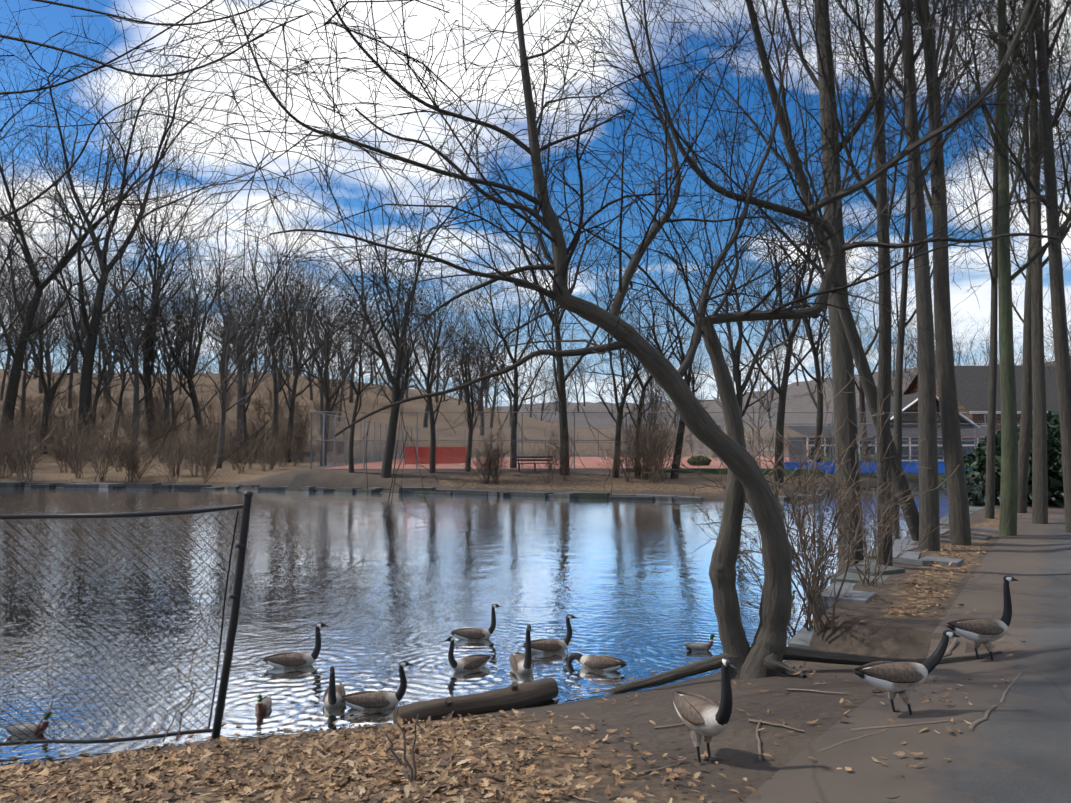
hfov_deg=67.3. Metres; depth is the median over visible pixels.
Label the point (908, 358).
hill tree
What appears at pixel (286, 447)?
shrub
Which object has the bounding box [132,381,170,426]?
shrub
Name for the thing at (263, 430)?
shrub
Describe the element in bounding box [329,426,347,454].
shrub
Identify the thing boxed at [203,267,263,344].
tree
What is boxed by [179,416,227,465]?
shrub
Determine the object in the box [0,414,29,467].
shrub
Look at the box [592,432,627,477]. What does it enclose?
shrub
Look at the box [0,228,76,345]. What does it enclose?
tree
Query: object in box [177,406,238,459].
shrub
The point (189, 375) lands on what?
tree
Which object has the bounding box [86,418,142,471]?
shrub
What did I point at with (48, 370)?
tree
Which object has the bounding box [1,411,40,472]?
shrub
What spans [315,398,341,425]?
shrub
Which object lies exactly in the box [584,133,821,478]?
tree
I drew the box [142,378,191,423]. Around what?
shrub
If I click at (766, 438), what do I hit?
shrub
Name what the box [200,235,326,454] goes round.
tree
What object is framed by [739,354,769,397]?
hill tree
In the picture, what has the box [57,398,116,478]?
shrub
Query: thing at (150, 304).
tree
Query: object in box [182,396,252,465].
shrub
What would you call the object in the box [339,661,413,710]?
swimming goose
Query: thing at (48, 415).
shrub
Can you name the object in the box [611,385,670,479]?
shrub
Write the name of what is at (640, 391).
hill tree
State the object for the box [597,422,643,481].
shrub
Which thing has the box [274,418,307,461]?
shrub
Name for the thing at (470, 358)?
hill tree
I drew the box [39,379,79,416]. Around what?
shrub
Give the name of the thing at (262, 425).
shrub
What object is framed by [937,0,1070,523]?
tall tree
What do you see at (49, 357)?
tree
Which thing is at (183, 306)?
tree
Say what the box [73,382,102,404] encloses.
shrub
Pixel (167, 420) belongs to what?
shrub
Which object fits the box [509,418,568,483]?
shrub
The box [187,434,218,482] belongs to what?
shrub
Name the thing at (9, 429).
shrub
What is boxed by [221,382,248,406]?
shrub
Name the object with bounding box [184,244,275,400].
tree
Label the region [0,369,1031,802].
ground
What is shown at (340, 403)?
tree
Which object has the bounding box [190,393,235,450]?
shrub
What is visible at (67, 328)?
tree
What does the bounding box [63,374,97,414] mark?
shrub
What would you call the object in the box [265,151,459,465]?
tree
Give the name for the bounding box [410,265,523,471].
tree
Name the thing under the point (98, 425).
shrub
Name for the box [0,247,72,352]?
tree
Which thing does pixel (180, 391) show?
tree
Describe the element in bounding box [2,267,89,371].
tree
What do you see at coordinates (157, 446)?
shrub
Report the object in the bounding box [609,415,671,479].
shrub
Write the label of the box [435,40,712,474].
tree
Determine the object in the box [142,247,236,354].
tree
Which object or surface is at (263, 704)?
mallard
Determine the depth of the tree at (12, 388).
79.54 m
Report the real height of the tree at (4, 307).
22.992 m
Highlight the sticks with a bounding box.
[384,638,1021,802]
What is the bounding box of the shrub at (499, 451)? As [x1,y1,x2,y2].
[480,418,517,482]
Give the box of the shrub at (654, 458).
[612,397,685,481]
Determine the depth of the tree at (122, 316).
144.76 m
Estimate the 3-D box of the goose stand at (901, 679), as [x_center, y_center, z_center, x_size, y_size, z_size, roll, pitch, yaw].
[2.667,1.942,5.751,0.847,0.586,0.225,1,-3,-10]
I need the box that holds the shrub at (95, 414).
[91,398,103,427]
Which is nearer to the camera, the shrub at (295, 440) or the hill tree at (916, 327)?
the shrub at (295, 440)
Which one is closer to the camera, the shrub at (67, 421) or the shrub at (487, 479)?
the shrub at (487, 479)
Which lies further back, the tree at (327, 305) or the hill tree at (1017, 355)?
the hill tree at (1017, 355)
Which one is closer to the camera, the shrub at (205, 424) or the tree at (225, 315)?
the shrub at (205, 424)
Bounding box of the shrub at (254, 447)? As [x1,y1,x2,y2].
[245,428,267,462]
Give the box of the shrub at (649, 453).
[620,402,687,482]
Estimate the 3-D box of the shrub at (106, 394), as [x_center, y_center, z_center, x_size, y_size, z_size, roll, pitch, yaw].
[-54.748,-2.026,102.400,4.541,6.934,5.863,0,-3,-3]
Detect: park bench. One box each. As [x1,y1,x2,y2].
[290,452,315,461]
[515,456,552,470]
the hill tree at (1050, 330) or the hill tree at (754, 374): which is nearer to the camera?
the hill tree at (1050, 330)
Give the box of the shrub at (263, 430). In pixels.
[246,409,283,453]
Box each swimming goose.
[263,622,327,668]
[322,666,345,708]
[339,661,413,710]
[444,636,490,672]
[450,603,500,640]
[510,624,533,674]
[522,614,576,653]
[567,653,626,671]
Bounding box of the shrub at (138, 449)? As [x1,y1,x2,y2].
[112,428,157,475]
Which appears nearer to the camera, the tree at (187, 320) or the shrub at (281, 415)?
the shrub at (281, 415)
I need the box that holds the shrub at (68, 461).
[47,409,102,472]
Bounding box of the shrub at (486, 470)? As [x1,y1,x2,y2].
[446,422,506,483]
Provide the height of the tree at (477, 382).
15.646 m
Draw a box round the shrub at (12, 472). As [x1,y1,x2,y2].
[0,439,39,476]
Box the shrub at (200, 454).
[173,419,216,476]
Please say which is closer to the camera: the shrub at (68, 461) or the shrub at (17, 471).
the shrub at (17, 471)
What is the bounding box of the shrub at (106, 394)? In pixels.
[94,368,130,411]
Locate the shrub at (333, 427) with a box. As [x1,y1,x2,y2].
[317,411,363,449]
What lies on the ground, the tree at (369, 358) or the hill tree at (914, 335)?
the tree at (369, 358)
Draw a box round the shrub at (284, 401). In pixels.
[281,387,289,407]
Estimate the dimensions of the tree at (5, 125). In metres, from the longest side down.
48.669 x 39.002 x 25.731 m
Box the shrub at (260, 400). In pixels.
[251,391,267,412]
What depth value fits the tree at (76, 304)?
166.47 m
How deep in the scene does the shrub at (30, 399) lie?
104.31 m
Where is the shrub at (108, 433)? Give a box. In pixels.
[96,398,143,466]
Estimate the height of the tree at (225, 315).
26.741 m
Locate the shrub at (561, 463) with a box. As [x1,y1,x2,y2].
[534,420,587,480]
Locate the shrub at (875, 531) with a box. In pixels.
[769,417,950,586]
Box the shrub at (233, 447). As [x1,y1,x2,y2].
[215,416,250,469]
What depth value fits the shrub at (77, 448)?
58.00 m
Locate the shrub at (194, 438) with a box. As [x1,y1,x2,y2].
[149,411,208,469]
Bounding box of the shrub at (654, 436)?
[635,401,682,477]
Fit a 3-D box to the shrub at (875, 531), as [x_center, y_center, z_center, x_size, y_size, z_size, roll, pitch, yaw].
[4.526,1.430,11.413,2.413,2.480,1.706,1,-3,-20]
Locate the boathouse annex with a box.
[788,426,998,461]
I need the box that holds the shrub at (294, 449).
[277,420,309,465]
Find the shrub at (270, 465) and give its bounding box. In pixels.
[261,431,290,469]
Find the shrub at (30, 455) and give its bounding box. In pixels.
[0,404,58,481]
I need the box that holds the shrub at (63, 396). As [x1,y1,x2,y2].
[41,382,79,409]
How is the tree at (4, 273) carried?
on the ground
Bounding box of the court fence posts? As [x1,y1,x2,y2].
[310,412,1047,468]
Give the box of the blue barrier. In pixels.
[784,462,971,472]
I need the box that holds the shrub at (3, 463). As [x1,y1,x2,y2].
[0,416,34,478]
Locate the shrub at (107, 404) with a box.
[101,395,114,415]
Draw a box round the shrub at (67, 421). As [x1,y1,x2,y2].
[53,401,77,440]
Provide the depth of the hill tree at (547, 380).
356.26 m
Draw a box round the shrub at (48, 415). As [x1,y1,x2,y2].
[16,387,71,443]
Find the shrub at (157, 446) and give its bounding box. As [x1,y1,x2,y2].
[109,406,179,477]
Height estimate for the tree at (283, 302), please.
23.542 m
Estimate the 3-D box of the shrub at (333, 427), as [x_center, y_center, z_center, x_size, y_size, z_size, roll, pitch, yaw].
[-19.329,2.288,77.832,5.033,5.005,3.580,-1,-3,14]
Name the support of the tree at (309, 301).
on the ground
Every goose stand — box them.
[672,657,737,765]
[854,630,960,714]
[947,575,1018,659]
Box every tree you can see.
[0,0,294,439]
[0,0,323,450]
[0,0,1070,692]
[0,14,171,342]
[0,121,100,363]
[0,159,182,453]
[0,219,90,392]
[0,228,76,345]
[0,230,62,369]
[0,231,75,433]
[0,235,93,415]
[0,245,43,317]
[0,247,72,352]
[0,254,34,355]
[0,266,29,355]
[0,293,69,399]
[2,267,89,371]
[7,258,87,374]
[10,233,82,378]
[44,46,254,447]
[45,248,129,407]
[48,121,271,448]
[48,282,130,365]
[49,331,97,372]
[50,209,143,397]
[50,240,147,424]
[50,260,93,372]
[51,305,90,372]
[58,244,185,437]
[60,266,95,349]
[63,139,247,448]
[66,242,163,402]
[90,276,145,377]
[92,271,201,431]
[96,257,177,374]
[102,256,143,375]
[104,183,267,440]
[106,273,212,381]
[122,282,177,381]
[123,266,187,375]
[132,255,216,346]
[134,298,214,394]
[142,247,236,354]
[155,336,197,372]
[156,137,345,462]
[167,278,215,371]
[167,294,205,373]
[168,198,320,467]
[169,180,437,462]
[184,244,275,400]
[185,267,266,382]
[195,264,268,378]
[195,338,214,372]
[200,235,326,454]
[203,262,268,366]
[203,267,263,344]
[206,173,352,435]
[208,289,241,352]
[245,222,334,391]
[245,242,318,375]
[248,250,353,427]
[257,81,601,477]
[257,266,305,337]
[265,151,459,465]
[269,296,320,402]
[272,275,344,391]
[276,259,326,357]
[281,257,335,374]
[281,272,349,399]
[282,262,346,376]
[285,263,368,357]
[289,254,438,472]
[302,249,390,385]
[309,291,367,355]
[314,231,403,402]
[314,296,386,421]
[332,214,506,472]
[336,278,456,403]
[337,303,386,384]
[348,298,387,383]
[349,324,381,385]
[364,303,388,383]
[365,228,488,427]
[367,293,453,370]
[369,245,438,407]
[378,339,409,385]
[380,297,427,398]
[401,160,603,467]
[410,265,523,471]
[411,261,475,402]
[411,351,433,388]
[421,339,475,399]
[429,269,554,434]
[433,328,474,398]
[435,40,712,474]
[440,341,489,402]
[443,293,517,413]
[448,327,473,404]
[449,323,490,398]
[455,289,545,427]
[458,349,493,412]
[465,311,550,426]
[467,348,536,410]
[471,327,507,406]
[511,329,554,417]
[522,350,583,422]
[527,344,605,411]
[535,359,564,409]
[538,368,569,415]
[541,226,757,476]
[544,328,592,411]
[550,324,596,405]
[552,0,946,540]
[552,143,730,477]
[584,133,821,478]
[625,124,947,416]
[628,360,673,434]
[629,374,666,434]
[630,358,648,419]
[632,359,673,426]
[635,320,680,420]
[644,342,674,432]
[644,355,707,428]
[650,52,925,482]
[677,333,710,387]
[682,143,982,461]
[691,118,891,461]
[691,375,716,407]
[697,332,736,398]
[717,0,1002,565]
[721,336,747,385]
[734,338,801,428]
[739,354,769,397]
[745,0,1070,550]
[753,0,1021,517]
[755,321,803,398]
[772,322,818,385]
[781,0,1055,561]
[787,0,1046,545]
[795,322,831,381]
[818,342,832,390]
[838,0,1070,532]
[860,323,878,364]
[865,310,915,396]
[870,353,914,391]
[871,323,962,381]
[884,0,1070,535]
[891,306,987,392]
[891,309,913,376]
[893,307,959,361]
[894,320,916,371]
[899,0,1070,518]
[905,299,956,350]
[909,305,967,358]
[931,0,1070,503]
[933,313,983,365]
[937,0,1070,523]
[953,312,998,365]
[954,0,1070,202]
[954,336,986,365]
[958,0,1070,512]
[973,312,1051,365]
[977,336,1051,365]
[1013,290,1070,365]
[1013,313,1070,365]
[1043,324,1070,365]
[1047,295,1070,343]
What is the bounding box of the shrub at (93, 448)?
[63,415,105,461]
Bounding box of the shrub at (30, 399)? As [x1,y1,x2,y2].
[21,387,43,407]
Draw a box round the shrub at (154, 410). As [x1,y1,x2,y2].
[131,386,178,431]
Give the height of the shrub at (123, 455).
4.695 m
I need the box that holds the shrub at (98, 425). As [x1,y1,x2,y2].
[75,394,114,452]
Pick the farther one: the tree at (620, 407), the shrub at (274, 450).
the shrub at (274, 450)
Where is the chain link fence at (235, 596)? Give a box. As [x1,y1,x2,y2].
[0,491,252,745]
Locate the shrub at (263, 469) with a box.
[253,425,277,471]
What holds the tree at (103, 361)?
on the ground
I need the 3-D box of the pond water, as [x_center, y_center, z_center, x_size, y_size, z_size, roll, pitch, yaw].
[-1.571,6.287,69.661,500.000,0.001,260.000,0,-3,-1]
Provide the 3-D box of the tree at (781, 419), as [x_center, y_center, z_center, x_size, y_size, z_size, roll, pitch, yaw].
[13.215,-6.864,42.929,14.609,22.826,16.322,2,-4,-7]
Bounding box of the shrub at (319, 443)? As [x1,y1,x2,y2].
[305,421,341,452]
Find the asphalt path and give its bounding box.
[742,493,1070,802]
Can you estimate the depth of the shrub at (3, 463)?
51.16 m
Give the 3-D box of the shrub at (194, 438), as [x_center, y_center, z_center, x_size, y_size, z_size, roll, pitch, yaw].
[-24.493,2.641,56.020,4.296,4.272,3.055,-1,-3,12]
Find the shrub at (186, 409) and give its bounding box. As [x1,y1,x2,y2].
[173,395,199,430]
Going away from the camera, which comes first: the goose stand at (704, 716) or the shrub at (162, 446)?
the goose stand at (704, 716)
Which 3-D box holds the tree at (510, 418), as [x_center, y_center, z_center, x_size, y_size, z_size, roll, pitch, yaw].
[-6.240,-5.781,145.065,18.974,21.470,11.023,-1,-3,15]
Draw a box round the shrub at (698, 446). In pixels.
[690,435,702,452]
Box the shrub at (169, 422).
[140,400,189,440]
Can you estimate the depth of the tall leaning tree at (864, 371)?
16.55 m
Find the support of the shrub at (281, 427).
on the ground
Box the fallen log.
[393,678,558,723]
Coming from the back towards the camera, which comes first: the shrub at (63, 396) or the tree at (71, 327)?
the tree at (71, 327)
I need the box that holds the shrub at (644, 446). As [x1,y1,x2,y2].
[624,410,673,475]
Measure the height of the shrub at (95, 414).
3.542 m
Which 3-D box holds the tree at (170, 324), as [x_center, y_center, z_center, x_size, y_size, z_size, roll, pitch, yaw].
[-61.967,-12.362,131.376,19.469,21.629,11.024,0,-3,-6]
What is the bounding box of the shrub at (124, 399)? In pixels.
[106,383,132,415]
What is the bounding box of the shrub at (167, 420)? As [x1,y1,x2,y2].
[141,390,198,446]
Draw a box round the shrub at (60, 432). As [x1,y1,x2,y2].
[47,412,78,445]
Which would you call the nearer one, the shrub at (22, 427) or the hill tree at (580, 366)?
the shrub at (22, 427)
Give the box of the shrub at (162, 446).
[146,424,177,462]
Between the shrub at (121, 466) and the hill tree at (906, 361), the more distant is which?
the hill tree at (906, 361)
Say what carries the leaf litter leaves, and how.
on the ground
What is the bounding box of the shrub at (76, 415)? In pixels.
[66,401,78,426]
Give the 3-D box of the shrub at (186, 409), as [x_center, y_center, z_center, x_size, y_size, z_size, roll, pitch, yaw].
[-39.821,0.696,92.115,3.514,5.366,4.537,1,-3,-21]
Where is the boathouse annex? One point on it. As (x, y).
(964, 430)
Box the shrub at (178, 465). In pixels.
[150,403,201,476]
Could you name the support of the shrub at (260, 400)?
on the ground
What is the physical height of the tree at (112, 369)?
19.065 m
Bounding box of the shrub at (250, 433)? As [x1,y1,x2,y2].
[230,409,266,457]
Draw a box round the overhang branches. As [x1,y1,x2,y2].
[0,0,423,280]
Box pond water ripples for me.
[0,598,812,765]
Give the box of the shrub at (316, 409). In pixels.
[309,397,330,419]
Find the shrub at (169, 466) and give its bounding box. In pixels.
[148,425,212,483]
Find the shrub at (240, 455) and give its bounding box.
[216,406,264,473]
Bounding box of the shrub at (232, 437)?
[225,421,236,455]
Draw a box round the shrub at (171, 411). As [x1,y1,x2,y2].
[155,398,183,422]
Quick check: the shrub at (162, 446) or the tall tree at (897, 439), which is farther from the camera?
the shrub at (162, 446)
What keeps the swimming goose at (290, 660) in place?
in the pond water
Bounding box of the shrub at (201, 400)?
[185,376,221,422]
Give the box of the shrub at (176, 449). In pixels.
[145,427,192,474]
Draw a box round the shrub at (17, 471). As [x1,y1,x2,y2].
[5,443,33,481]
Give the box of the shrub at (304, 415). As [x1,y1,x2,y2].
[294,397,319,434]
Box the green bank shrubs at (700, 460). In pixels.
[687,425,876,465]
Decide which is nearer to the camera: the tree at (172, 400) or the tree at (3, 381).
the tree at (172, 400)
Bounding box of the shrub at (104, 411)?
[96,401,124,423]
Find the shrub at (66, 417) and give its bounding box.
[55,396,92,435]
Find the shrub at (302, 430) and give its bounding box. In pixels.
[281,407,317,449]
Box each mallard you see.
[4,712,55,736]
[255,695,271,713]
[683,634,716,651]
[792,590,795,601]
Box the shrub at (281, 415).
[271,395,306,426]
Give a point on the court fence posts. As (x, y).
(598, 440)
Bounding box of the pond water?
[0,487,984,765]
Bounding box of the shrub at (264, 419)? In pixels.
[247,406,272,432]
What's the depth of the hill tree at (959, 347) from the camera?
264.44 m
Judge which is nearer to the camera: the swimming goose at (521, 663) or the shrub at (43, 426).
the swimming goose at (521, 663)
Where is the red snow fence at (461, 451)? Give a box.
[405,445,466,465]
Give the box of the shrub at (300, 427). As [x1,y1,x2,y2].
[282,394,322,459]
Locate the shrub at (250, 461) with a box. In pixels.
[240,436,265,468]
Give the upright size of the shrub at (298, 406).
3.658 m
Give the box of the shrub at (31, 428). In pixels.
[14,414,44,451]
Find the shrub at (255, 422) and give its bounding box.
[231,408,272,452]
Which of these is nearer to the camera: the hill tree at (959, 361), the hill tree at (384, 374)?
the hill tree at (959, 361)
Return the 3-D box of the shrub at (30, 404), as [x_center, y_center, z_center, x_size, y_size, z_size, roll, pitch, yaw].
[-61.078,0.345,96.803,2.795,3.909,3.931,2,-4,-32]
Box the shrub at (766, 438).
[760,427,775,447]
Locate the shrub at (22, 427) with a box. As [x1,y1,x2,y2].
[1,407,47,455]
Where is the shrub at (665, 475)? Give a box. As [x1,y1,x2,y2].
[603,379,692,477]
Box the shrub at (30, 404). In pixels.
[16,394,38,412]
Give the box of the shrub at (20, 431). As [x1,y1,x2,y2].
[1,409,43,461]
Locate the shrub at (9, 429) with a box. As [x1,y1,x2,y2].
[1,408,37,455]
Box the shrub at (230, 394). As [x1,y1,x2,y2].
[218,371,247,406]
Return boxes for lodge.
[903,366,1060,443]
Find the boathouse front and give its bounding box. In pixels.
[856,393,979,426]
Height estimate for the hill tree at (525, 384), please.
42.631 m
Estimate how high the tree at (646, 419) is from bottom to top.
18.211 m
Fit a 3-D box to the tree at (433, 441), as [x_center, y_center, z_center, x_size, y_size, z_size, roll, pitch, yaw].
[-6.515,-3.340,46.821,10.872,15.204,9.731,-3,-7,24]
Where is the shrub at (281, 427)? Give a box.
[275,413,296,443]
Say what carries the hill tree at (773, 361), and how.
on the distant hill
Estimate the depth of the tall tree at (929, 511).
15.58 m
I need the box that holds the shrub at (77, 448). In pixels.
[52,425,102,470]
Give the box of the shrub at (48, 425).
[16,400,69,453]
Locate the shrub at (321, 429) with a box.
[312,413,342,439]
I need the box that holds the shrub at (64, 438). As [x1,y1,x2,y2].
[47,416,92,465]
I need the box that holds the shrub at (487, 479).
[466,425,506,483]
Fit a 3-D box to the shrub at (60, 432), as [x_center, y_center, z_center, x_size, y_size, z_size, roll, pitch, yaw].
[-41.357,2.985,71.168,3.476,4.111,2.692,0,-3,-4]
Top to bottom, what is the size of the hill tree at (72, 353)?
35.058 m
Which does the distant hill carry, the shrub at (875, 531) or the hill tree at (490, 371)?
the hill tree at (490, 371)
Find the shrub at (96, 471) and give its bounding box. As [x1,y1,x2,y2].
[79,436,107,473]
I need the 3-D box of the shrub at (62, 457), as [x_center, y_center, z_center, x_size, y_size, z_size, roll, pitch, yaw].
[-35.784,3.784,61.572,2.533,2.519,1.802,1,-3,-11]
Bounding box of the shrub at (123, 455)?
[105,409,168,482]
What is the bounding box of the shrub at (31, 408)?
[14,384,49,425]
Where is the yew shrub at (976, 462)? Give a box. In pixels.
[941,409,1063,505]
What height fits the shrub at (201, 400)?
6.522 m
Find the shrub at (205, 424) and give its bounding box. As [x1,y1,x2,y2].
[183,409,220,445]
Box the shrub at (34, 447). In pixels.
[18,426,58,467]
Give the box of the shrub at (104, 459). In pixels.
[61,398,141,481]
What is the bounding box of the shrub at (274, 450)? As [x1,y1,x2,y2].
[257,432,285,467]
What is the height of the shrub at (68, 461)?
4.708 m
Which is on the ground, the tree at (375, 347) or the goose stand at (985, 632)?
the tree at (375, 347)
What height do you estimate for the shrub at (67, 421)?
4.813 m
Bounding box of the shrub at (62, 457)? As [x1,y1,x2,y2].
[52,443,84,466]
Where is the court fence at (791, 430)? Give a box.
[312,412,1053,468]
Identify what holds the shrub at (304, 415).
on the ground
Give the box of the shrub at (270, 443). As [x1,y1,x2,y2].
[258,432,285,455]
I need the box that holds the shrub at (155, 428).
[139,404,167,451]
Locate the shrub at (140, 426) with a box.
[105,385,161,448]
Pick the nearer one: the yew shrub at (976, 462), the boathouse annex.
the yew shrub at (976, 462)
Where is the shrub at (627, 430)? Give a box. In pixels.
[622,414,633,451]
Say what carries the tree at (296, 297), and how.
on the ground
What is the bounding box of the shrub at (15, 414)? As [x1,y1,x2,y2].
[0,400,26,425]
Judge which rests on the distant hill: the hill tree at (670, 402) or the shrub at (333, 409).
the hill tree at (670, 402)
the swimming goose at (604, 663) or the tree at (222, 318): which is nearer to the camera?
the swimming goose at (604, 663)
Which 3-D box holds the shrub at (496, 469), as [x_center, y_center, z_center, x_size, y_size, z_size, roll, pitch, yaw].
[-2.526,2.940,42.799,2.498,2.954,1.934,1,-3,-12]
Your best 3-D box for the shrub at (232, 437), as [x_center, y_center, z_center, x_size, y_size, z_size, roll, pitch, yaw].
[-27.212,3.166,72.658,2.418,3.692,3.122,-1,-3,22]
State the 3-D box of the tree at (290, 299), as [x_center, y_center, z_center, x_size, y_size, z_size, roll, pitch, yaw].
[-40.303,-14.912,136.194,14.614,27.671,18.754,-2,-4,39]
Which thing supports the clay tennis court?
on the ground
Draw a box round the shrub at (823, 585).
[674,428,881,637]
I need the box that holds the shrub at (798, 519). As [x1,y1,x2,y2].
[640,320,959,632]
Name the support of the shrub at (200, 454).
on the ground
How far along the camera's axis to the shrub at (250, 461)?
57.36 m
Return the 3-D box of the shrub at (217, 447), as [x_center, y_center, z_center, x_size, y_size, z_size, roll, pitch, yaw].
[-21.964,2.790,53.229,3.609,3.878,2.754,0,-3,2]
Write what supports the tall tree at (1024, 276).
on the ground
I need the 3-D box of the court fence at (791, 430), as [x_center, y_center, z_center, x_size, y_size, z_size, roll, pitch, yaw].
[18.451,4.010,69.201,64.000,4.400,46.200,0,-3,-1]
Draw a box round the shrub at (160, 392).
[152,373,178,407]
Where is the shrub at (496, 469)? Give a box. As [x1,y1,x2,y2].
[466,436,513,483]
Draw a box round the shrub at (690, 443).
[686,431,698,452]
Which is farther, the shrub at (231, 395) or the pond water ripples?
the shrub at (231, 395)
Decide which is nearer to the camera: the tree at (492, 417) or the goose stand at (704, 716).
the goose stand at (704, 716)
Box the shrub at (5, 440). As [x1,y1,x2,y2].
[0,424,18,462]
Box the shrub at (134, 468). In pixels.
[120,432,166,481]
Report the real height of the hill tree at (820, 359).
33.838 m
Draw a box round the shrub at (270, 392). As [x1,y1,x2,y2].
[258,370,280,407]
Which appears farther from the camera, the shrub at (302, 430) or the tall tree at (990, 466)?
the shrub at (302, 430)
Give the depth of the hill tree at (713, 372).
368.71 m
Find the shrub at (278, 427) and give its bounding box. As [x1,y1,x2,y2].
[267,409,286,443]
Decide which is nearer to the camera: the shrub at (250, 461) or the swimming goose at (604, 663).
the swimming goose at (604, 663)
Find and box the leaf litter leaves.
[0,543,1049,802]
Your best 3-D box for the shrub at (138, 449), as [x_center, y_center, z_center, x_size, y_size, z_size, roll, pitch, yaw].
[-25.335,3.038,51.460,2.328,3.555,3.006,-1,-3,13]
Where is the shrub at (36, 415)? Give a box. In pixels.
[25,400,53,440]
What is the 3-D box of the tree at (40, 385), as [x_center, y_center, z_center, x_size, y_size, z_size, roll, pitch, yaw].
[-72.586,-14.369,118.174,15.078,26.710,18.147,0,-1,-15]
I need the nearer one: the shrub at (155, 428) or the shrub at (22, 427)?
the shrub at (22, 427)
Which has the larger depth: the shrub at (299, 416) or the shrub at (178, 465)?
the shrub at (299, 416)
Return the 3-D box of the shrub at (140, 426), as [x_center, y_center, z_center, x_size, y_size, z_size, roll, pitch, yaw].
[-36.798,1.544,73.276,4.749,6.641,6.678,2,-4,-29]
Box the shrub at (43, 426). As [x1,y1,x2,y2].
[19,399,70,453]
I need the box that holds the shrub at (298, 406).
[295,390,307,414]
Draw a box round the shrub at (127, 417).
[111,399,144,433]
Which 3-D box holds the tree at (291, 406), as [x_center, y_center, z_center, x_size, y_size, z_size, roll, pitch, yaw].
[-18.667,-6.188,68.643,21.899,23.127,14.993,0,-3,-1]
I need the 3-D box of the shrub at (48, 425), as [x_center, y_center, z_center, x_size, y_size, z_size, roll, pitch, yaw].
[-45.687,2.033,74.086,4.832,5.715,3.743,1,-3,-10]
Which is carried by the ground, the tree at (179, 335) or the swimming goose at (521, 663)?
the tree at (179, 335)
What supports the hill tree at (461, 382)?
on the distant hill
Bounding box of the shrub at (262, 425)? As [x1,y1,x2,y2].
[243,397,286,456]
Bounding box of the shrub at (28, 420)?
[0,400,52,442]
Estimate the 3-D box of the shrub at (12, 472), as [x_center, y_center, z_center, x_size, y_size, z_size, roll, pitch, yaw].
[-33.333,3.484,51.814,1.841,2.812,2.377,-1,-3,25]
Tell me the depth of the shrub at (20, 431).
65.09 m
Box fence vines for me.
[0,574,248,749]
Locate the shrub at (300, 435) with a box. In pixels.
[278,409,315,460]
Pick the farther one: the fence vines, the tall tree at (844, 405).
the tall tree at (844, 405)
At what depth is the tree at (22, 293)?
153.35 m
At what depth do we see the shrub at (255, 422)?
75.56 m
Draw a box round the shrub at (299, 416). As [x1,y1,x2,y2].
[285,405,306,436]
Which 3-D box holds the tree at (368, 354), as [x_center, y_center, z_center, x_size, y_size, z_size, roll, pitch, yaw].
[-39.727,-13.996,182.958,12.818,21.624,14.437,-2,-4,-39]
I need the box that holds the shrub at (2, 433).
[0,412,29,450]
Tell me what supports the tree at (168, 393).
on the ground
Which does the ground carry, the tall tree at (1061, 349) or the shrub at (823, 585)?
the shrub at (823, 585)
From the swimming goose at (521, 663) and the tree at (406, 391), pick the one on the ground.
the tree at (406, 391)
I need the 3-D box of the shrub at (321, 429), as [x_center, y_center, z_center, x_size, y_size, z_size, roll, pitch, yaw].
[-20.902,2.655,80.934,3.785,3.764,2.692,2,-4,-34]
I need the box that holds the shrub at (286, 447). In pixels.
[247,406,308,466]
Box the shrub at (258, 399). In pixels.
[250,381,285,420]
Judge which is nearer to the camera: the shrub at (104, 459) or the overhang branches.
the overhang branches
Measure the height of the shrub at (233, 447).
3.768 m
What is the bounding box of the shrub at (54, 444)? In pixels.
[33,414,87,472]
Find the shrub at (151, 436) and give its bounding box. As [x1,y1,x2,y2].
[137,419,161,456]
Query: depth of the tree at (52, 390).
74.14 m
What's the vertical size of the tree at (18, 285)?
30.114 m
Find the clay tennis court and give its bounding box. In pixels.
[323,457,788,468]
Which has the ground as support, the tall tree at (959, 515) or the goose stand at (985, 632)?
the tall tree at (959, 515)
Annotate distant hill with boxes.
[491,361,1070,427]
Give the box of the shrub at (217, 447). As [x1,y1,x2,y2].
[180,417,230,472]
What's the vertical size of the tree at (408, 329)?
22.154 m
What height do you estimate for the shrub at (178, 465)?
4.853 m
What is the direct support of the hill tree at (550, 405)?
on the distant hill
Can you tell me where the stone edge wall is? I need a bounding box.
[0,482,999,648]
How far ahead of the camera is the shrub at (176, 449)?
51.23 m
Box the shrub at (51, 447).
[33,404,89,459]
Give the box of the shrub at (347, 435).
[320,423,349,452]
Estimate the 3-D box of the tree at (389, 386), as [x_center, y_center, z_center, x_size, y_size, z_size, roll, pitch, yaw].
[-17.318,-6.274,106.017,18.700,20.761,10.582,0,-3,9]
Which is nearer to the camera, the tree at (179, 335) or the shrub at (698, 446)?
the shrub at (698, 446)
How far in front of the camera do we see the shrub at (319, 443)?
69.34 m
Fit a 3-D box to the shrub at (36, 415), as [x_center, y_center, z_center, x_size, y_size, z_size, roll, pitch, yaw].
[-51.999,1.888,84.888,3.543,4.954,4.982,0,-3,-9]
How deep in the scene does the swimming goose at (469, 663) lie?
9.10 m
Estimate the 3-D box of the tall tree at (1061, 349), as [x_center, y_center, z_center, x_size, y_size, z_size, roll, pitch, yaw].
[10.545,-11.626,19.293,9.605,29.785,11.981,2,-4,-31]
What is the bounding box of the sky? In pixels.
[0,0,1070,407]
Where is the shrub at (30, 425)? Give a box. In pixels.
[1,405,51,463]

